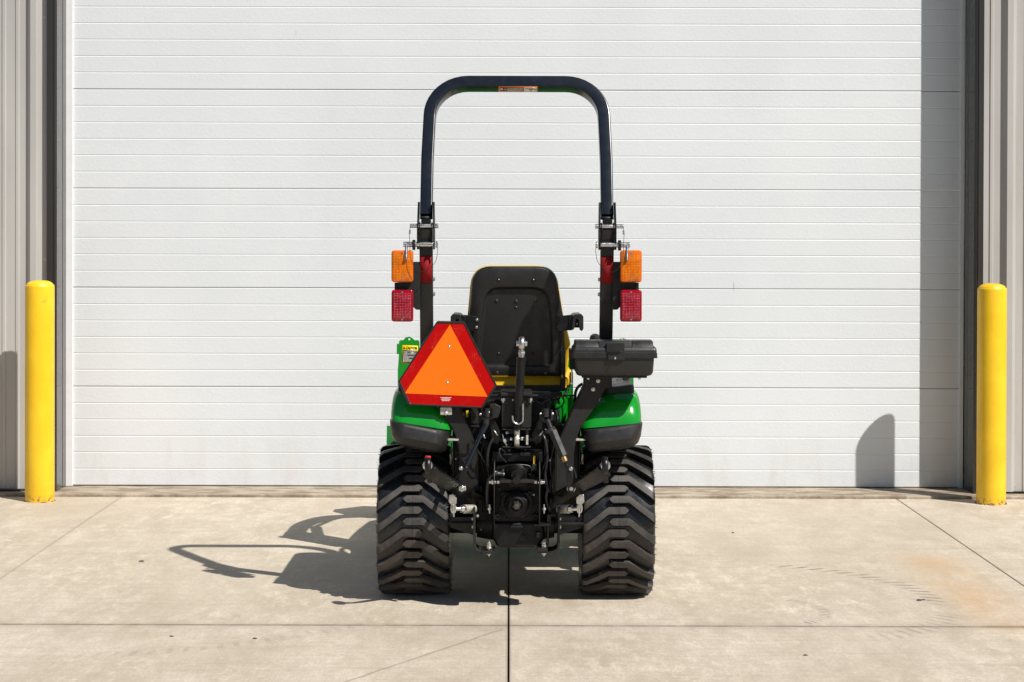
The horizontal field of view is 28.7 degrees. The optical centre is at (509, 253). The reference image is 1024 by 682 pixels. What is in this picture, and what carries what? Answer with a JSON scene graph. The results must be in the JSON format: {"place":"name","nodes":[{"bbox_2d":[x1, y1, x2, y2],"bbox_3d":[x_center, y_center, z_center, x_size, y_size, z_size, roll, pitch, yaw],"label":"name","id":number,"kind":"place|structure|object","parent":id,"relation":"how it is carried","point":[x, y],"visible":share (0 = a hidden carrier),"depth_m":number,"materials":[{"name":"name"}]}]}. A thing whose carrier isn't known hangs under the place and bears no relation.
{"place":"outdoors","nodes":[
{"label":"outdoors","id":0,"kind":"place"},
{"bbox_2d":[0,497,1023,681],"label":"pavement","id":1,"kind":"structure","parent":0,"point":[776,590],"depth_m":8.58,"materials":[{"name":"concrete"}]},
{"bbox_2d":[24,280,55,502],"bbox_3d":[-2.754,0.802,11.727,0.186,1.298,0.182,0,1,0],"label":"bollard","id":2,"kind":"object","parent":1,"relation":"on","point":[39,391],"visible":1,"depth_m":11.65,"materials":[{"name":"yellow metal"}]},
{"bbox_2d":[375,76,657,595],"bbox_3d":[-0.003,0.346,9.755,1.337,2.256,3.357,0,1,0],"label":"tractor","id":3,"kind":"object","parent":1,"relation":"on","point":[500,434],"visible":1,"depth_m":8.47,"materials":[{"name":"metal"}]},
{"bbox_2d":[975,283,1006,505],"bbox_3d":[2.827,0.818,11.722,0.187,1.294,0.186,0,1,0],"label":"bollard","id":4,"kind":"object","parent":1,"relation":"on","point":[991,391],"visible":1,"depth_m":11.65,"materials":[{"name":"yellow metal"}]},
{"bbox_2d":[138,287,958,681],"bbox_3d":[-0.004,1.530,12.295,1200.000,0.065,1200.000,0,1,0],"label":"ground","id":5,"kind":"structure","parent":0,"point":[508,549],"depth_m":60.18,"materials":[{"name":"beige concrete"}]},
{"bbox_2d":[0,485,1023,498],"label":"door sill","id":6,"kind":"structure","parent":5,"relation":"on","point":[660,492],"depth_m":12.03,"materials":[{"name":"concrete"}]},
{"bbox_2d":[0,0,1023,493],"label":"warehouse","id":7,"kind":"structure","parent":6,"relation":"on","point":[808,314],"depth_m":12.28,"materials":[{"name":"white metal"}]},
{"bbox_2d":[66,0,964,487],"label":"overhead door","id":8,"kind":"structure","parent":7,"relation":"in","point":[784,331],"depth_m":12.28,"materials":[{"name":"white metal"}]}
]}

